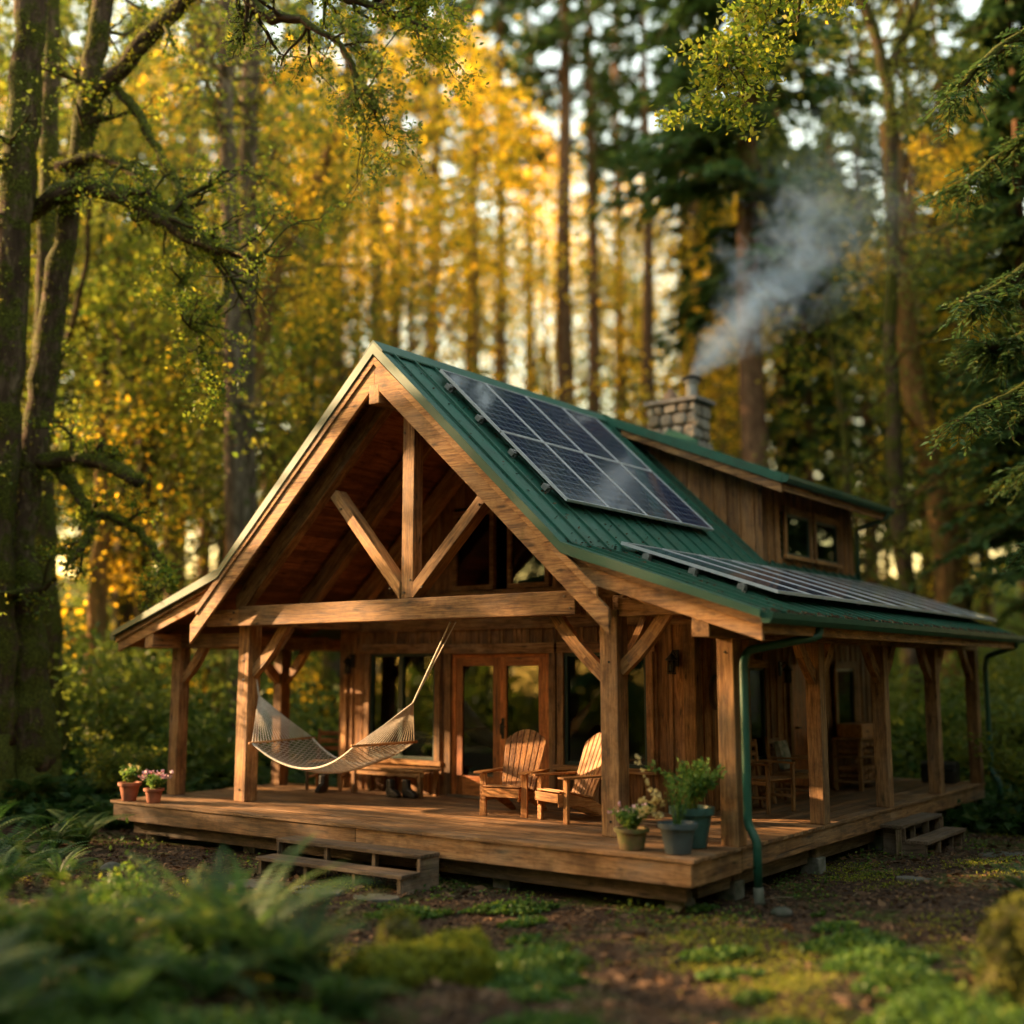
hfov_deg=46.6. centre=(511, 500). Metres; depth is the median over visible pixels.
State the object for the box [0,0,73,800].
mossy tree
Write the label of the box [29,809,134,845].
sword fern
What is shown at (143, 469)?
mossy tree
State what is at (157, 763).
sword fern
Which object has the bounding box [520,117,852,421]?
leafy tree
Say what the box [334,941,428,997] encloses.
moss hummock
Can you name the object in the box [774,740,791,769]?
cushion
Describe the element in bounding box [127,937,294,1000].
sword fern
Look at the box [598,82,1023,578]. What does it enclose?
leafy tree
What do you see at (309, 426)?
leafy tree
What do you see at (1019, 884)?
sword fern
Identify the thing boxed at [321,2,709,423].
leafy tree
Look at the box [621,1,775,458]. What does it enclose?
conifer tree
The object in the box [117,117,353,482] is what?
leafy tree
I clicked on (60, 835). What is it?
sword fern
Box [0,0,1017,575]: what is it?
sky
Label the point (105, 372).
leafy tree
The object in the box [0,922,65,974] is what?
sword fern
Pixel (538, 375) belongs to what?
conifer tree
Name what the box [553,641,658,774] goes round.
window
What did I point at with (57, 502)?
leafy tree
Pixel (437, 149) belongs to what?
conifer tree
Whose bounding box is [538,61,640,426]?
conifer tree
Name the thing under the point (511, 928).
forest debris
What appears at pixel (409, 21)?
overhanging bough
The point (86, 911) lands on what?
sword fern
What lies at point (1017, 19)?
conifer tree
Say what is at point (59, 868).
sword fern
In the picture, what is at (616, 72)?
conifer tree
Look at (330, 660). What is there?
mossy tree
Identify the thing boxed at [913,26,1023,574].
conifer tree
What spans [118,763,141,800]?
plant pot
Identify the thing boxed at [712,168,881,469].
leafy tree
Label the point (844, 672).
window
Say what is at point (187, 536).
conifer tree
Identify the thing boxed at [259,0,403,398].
conifer tree
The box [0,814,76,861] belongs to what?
sword fern
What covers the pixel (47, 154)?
mossy tree
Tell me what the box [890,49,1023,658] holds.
conifer tree
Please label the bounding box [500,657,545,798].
door
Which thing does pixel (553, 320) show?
leafy tree
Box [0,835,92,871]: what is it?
sword fern
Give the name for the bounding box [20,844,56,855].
rock
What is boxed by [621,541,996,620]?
solar array
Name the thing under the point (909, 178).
conifer tree
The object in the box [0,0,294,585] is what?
leafy tree
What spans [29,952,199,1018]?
sword fern
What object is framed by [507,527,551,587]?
window
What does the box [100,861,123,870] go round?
rock
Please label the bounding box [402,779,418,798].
boot
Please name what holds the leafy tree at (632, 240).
on the ground at (586, 898)
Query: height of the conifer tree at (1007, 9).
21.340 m
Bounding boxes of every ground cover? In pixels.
[0,601,1023,835]
[0,893,1023,1023]
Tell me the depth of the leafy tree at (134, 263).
26.91 m
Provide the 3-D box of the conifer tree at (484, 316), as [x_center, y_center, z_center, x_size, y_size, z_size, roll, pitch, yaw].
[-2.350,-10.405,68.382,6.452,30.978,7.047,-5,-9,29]
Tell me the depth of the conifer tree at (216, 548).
71.92 m
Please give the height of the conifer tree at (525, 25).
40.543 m
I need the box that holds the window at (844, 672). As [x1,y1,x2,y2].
[832,661,857,733]
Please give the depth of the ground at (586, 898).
11.62 m
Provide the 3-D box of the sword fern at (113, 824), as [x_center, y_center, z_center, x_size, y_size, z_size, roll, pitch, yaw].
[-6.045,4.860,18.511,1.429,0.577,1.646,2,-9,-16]
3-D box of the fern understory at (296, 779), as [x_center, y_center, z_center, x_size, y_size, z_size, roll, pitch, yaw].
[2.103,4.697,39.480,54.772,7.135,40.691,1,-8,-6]
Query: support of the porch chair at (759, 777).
on the cabin
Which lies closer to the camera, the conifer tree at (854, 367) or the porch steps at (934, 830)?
the porch steps at (934, 830)
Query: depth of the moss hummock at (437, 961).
9.09 m
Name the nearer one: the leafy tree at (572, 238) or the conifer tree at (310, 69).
the conifer tree at (310, 69)
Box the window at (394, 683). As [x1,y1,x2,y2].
[359,643,442,765]
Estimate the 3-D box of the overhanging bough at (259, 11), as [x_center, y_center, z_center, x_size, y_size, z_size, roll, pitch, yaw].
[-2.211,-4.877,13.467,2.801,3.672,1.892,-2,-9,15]
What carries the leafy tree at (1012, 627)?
on the ground at (586, 898)
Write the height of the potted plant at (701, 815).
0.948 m
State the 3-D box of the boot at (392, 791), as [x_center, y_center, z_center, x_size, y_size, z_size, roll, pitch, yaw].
[-1.754,4.265,17.616,0.090,0.268,0.293,7,-11,-42]
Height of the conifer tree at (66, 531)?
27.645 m
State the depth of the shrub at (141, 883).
11.84 m
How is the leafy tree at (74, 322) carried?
on the ground at (586, 898)
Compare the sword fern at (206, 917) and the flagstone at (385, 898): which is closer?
the sword fern at (206, 917)
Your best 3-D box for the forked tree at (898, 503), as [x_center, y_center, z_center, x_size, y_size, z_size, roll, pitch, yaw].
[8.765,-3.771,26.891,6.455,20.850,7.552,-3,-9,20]
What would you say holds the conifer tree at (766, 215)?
on the ground at (586, 898)
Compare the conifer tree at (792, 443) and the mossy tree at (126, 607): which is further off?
the conifer tree at (792, 443)
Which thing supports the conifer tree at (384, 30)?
on the ground at (586, 898)
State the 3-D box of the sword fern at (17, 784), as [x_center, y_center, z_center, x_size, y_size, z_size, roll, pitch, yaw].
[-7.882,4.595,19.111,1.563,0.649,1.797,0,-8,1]
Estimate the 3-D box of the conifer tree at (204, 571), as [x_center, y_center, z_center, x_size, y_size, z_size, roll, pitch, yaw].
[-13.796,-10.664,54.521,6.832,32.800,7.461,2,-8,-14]
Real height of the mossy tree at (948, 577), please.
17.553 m
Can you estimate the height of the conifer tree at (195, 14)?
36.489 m
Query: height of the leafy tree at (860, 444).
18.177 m
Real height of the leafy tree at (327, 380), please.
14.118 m
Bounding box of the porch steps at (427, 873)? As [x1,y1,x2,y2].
[256,835,439,895]
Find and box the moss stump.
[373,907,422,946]
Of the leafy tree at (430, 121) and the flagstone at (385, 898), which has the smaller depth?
the flagstone at (385, 898)
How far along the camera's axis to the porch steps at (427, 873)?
13.71 m
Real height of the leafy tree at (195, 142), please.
23.437 m
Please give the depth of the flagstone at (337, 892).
13.16 m
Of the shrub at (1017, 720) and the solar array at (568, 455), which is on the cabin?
the solar array at (568, 455)
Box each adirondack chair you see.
[474,729,549,817]
[530,732,601,824]
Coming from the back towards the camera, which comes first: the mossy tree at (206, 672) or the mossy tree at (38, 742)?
the mossy tree at (206, 672)
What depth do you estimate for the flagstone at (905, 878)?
13.40 m
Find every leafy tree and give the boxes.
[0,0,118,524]
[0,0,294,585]
[0,0,327,688]
[0,0,358,603]
[0,0,526,556]
[0,51,257,473]
[5,17,364,694]
[25,5,435,605]
[27,34,472,568]
[27,206,329,727]
[28,33,384,658]
[33,55,199,535]
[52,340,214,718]
[80,237,345,514]
[117,61,512,690]
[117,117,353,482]
[150,12,479,474]
[190,281,403,540]
[195,66,555,415]
[234,3,615,465]
[263,148,482,410]
[289,150,507,362]
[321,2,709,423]
[321,95,547,369]
[363,247,516,380]
[388,213,554,382]
[438,104,678,407]
[443,146,668,405]
[445,243,587,404]
[479,190,772,459]
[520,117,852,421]
[535,173,678,426]
[577,248,715,426]
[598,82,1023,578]
[598,245,841,481]
[606,185,883,450]
[617,134,916,528]
[630,132,880,416]
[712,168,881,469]
[730,193,904,578]
[753,228,1023,691]
[804,216,1023,673]
[816,223,1013,499]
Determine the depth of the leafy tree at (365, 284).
61.44 m
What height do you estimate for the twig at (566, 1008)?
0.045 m
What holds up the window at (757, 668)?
in the cabin
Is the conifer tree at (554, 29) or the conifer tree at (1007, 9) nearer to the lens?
the conifer tree at (1007, 9)
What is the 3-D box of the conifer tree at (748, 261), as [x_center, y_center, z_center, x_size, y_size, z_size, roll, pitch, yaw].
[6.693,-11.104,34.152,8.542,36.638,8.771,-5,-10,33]
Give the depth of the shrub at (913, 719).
24.84 m
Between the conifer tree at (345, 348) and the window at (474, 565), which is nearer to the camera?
the window at (474, 565)
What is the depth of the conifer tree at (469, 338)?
58.86 m
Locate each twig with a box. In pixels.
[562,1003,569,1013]
[667,955,691,963]
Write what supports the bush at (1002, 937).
on the ground at (586, 898)
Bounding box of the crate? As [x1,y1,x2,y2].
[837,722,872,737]
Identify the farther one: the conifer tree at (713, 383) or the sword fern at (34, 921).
the conifer tree at (713, 383)
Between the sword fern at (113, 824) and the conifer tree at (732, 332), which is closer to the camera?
the sword fern at (113, 824)
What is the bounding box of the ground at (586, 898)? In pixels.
[0,576,1023,1023]
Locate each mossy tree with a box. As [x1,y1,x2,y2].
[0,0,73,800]
[0,0,124,767]
[0,0,354,802]
[51,268,222,728]
[68,217,222,722]
[160,579,212,707]
[198,31,430,737]
[267,464,339,737]
[830,73,1023,714]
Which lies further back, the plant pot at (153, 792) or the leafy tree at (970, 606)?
the leafy tree at (970, 606)
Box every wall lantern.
[343,654,354,673]
[665,650,678,673]
[778,661,792,682]
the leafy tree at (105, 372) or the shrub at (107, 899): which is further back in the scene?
the leafy tree at (105, 372)
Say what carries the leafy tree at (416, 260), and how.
on the ground at (586, 898)
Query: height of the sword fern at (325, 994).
0.373 m
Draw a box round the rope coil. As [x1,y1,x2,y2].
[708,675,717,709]
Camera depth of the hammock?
16.19 m
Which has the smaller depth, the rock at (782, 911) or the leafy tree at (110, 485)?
the rock at (782, 911)
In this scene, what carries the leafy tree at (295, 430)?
on the ground at (586, 898)
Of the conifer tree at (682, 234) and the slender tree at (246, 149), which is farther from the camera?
the conifer tree at (682, 234)
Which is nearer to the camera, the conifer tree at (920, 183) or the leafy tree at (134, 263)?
the leafy tree at (134, 263)
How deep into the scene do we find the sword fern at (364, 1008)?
7.91 m
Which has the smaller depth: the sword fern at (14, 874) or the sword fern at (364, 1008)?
the sword fern at (364, 1008)
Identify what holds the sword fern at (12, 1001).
on the ground at (586, 898)
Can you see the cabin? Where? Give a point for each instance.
(406, 512)
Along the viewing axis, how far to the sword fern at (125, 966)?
8.33 m
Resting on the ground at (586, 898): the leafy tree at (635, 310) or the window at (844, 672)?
the leafy tree at (635, 310)
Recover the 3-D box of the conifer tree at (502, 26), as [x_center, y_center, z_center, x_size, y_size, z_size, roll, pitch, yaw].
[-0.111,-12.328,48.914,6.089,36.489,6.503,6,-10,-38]
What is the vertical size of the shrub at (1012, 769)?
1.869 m
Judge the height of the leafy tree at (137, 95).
20.904 m
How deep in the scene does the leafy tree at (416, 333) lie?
51.06 m
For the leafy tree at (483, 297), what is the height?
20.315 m
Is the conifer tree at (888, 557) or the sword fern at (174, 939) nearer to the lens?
the sword fern at (174, 939)
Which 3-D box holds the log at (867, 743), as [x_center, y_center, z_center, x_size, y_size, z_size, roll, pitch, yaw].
[5.518,3.896,19.020,0.380,0.092,0.102,-6,-10,36]
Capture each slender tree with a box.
[76,0,374,759]
[110,0,352,722]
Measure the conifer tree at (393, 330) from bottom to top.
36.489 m
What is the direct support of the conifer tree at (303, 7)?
on the ground at (586, 898)
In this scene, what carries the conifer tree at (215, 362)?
on the ground at (586, 898)
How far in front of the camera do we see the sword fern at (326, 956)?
8.95 m
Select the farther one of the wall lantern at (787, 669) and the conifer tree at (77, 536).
the conifer tree at (77, 536)
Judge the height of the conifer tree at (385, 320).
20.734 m
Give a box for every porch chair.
[750,739,796,814]
[764,735,808,803]
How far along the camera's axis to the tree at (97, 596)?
25.89 m
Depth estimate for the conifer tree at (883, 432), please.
58.13 m
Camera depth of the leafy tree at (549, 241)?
53.92 m
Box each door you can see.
[456,658,499,795]
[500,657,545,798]
[792,665,808,794]
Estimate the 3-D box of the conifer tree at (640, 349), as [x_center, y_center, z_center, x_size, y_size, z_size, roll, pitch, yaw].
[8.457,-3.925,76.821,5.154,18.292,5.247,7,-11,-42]
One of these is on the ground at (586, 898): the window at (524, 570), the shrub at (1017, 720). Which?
the shrub at (1017, 720)
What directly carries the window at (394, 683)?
in the cabin
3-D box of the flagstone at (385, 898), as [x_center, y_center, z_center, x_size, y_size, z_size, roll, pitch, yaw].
[-1.481,4.322,12.882,0.557,0.060,0.361,-2,-9,15]
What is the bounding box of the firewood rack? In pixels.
[832,737,874,790]
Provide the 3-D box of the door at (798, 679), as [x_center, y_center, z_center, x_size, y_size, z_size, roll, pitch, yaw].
[4.486,3.516,18.309,0.100,1.950,0.728,-6,-10,36]
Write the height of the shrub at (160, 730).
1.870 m
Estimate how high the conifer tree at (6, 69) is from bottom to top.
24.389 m
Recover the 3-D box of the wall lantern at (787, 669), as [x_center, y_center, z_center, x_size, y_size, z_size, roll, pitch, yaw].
[4.102,2.564,17.774,0.205,0.320,0.160,-6,-10,36]
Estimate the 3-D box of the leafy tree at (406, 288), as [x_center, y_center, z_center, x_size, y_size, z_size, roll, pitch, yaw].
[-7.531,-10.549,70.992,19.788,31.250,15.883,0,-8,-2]
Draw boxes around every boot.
[315,774,326,792]
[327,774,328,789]
[386,778,400,797]
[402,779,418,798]
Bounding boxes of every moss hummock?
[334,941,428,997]
[380,936,460,984]
[415,925,502,987]
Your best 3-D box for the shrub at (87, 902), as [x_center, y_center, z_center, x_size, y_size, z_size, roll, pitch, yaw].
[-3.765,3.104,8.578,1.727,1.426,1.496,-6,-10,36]
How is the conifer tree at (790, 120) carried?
on the ground at (586, 898)
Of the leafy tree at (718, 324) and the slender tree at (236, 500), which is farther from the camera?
the leafy tree at (718, 324)
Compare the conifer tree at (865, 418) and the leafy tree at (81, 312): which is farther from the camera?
the conifer tree at (865, 418)
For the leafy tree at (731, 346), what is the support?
on the ground at (586, 898)
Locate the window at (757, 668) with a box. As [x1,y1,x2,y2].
[748,659,769,765]
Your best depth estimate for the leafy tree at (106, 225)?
36.33 m
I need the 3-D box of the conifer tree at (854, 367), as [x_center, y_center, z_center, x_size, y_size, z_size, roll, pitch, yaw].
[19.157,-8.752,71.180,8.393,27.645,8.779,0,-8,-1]
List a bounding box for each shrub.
[0,843,119,994]
[15,860,161,960]
[66,725,166,800]
[75,817,171,915]
[138,692,235,766]
[890,684,966,776]
[948,699,1023,780]
[963,727,1023,809]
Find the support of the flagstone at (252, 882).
on the ground at (586, 898)
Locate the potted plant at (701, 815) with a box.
[645,756,727,848]
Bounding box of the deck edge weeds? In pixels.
[81,830,1004,930]
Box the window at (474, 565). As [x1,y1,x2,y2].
[452,509,495,590]
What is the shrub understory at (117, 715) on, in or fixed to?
on the ground at (586, 898)
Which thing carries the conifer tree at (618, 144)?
on the ground at (586, 898)
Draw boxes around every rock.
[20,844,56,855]
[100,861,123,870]
[771,906,792,916]
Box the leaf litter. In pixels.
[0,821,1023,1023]
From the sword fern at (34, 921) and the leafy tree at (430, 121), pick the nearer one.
the sword fern at (34, 921)
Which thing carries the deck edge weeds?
on the ground at (586, 898)
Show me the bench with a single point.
(370, 771)
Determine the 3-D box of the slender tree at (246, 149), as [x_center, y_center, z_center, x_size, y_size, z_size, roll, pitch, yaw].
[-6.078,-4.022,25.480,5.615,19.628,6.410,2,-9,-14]
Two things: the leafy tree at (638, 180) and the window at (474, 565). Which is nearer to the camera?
the window at (474, 565)
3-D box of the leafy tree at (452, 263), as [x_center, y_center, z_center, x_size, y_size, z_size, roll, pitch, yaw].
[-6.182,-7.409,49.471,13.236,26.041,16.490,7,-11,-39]
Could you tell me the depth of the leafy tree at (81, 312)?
25.13 m
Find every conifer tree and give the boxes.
[0,18,33,419]
[56,2,219,528]
[58,341,100,589]
[59,136,121,574]
[132,0,299,676]
[157,464,215,549]
[159,115,220,582]
[167,0,264,580]
[173,0,318,506]
[187,369,222,565]
[189,246,265,540]
[222,0,368,479]
[235,0,339,503]
[257,176,359,503]
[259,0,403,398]
[308,0,456,346]
[330,2,458,348]
[368,0,496,358]
[369,269,402,348]
[408,0,529,371]
[423,0,577,382]
[440,67,508,376]
[450,0,640,404]
[476,0,586,391]
[518,0,680,413]
[535,345,550,393]
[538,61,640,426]
[547,0,665,419]
[564,0,711,428]
[587,0,929,467]
[613,303,658,425]
[614,1,723,393]
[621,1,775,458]
[662,160,779,467]
[677,142,772,454]
[727,162,859,517]
[728,4,854,472]
[763,141,898,590]
[770,3,916,525]
[793,137,861,522]
[796,1,949,585]
[829,0,985,678]
[853,292,915,586]
[854,0,1018,654]
[857,296,917,546]
[876,122,968,546]
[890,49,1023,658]
[900,0,1023,612]
[910,13,1023,627]
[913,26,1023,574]
[964,48,1023,581]
[968,104,1023,649]
[972,534,1019,613]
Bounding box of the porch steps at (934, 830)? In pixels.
[880,812,965,857]
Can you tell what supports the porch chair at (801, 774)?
on the cabin
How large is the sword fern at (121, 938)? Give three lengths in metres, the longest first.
1.509 x 1.444 x 0.674 m
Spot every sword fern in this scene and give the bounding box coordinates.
[0,801,45,829]
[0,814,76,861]
[0,833,33,868]
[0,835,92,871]
[0,845,69,887]
[0,880,131,969]
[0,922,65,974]
[0,952,104,1013]
[0,954,89,1023]
[5,775,70,795]
[5,895,136,955]
[9,803,101,849]
[11,894,203,981]
[22,846,99,879]
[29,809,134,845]
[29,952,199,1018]
[34,771,115,807]
[56,922,231,986]
[78,792,142,830]
[95,851,291,958]
[114,750,199,775]
[123,833,382,973]
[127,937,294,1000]
[193,888,394,993]
[234,944,416,1013]
[281,918,392,975]
[318,976,398,1022]
[940,949,987,978]
[975,861,1023,892]
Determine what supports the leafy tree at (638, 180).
on the ground at (586, 898)
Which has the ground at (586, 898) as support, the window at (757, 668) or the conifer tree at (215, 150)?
the conifer tree at (215, 150)
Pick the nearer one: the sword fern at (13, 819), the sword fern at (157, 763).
the sword fern at (13, 819)
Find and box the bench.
[348,764,441,797]
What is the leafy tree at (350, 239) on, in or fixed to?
on the ground at (586, 898)
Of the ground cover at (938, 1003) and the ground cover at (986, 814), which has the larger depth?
the ground cover at (986, 814)
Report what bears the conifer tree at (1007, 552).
on the ground at (586, 898)
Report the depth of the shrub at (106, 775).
19.95 m
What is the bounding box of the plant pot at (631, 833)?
[607,801,656,850]
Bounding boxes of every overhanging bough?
[216,0,431,213]
[292,0,488,107]
[651,0,868,141]
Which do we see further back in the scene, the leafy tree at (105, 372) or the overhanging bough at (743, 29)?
the leafy tree at (105, 372)
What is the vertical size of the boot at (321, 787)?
0.268 m
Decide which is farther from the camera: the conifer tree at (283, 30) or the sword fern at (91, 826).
the conifer tree at (283, 30)
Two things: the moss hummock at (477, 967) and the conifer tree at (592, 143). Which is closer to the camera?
the moss hummock at (477, 967)
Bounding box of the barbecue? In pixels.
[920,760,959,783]
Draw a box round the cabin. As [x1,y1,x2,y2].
[110,340,1023,911]
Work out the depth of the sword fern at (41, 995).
7.87 m
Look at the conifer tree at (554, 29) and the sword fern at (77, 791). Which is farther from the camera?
the conifer tree at (554, 29)
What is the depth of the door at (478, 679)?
17.74 m
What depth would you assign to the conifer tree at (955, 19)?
39.47 m
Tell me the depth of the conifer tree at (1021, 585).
47.94 m
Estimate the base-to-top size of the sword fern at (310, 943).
0.676 m
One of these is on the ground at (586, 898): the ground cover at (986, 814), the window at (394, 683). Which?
the ground cover at (986, 814)
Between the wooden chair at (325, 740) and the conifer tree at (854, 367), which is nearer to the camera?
the wooden chair at (325, 740)
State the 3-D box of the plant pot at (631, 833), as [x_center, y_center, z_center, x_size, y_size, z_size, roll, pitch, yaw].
[1.245,3.405,12.463,0.453,0.492,0.550,-7,-11,40]
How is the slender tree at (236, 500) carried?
on the ground at (586, 898)
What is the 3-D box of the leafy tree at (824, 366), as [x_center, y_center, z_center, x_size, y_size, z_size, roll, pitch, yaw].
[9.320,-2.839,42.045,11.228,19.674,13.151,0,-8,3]
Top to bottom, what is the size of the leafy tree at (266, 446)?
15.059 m
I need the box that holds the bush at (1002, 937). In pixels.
[964,891,1023,1006]
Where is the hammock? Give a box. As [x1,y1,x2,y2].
[242,622,455,773]
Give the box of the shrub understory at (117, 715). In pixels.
[47,540,1023,789]
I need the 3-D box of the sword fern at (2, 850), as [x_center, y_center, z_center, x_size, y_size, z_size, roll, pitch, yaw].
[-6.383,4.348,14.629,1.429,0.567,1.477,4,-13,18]
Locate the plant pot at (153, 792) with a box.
[138,768,173,802]
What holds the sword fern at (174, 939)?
on the ground at (586, 898)
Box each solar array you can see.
[440,369,713,530]
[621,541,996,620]
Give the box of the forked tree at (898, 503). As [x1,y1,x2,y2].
[739,0,1023,767]
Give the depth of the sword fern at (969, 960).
9.41 m
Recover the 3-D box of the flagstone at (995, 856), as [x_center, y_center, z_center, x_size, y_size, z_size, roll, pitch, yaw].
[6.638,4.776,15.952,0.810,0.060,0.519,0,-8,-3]
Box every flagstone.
[228,879,283,888]
[290,885,343,896]
[353,893,398,902]
[896,876,929,880]
[978,851,1023,857]
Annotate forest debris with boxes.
[17,860,1003,1022]
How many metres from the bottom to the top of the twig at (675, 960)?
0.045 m
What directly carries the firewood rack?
on the cabin
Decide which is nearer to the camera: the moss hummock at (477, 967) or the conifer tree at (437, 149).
the moss hummock at (477, 967)
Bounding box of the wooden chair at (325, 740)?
[305,729,348,790]
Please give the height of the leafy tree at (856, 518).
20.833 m
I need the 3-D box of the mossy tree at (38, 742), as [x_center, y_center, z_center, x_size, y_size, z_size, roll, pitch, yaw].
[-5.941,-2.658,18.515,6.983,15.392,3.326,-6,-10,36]
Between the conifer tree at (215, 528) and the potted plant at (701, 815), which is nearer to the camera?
the potted plant at (701, 815)
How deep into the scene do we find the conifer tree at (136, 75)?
49.59 m
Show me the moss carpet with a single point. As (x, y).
(796, 980)
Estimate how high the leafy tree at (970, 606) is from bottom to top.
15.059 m
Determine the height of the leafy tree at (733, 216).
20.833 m
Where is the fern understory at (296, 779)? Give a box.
[19,594,1022,803]
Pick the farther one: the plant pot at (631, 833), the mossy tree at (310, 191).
the mossy tree at (310, 191)
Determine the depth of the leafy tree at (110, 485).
43.29 m
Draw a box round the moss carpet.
[11,832,1023,1023]
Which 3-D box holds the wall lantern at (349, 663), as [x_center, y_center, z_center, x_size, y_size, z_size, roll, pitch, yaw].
[-2.644,2.648,19.259,0.160,0.320,0.205,-6,-10,36]
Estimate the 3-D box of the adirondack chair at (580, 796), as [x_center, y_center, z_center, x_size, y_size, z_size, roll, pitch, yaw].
[0.838,3.480,15.006,0.983,1.072,0.790,5,-10,-31]

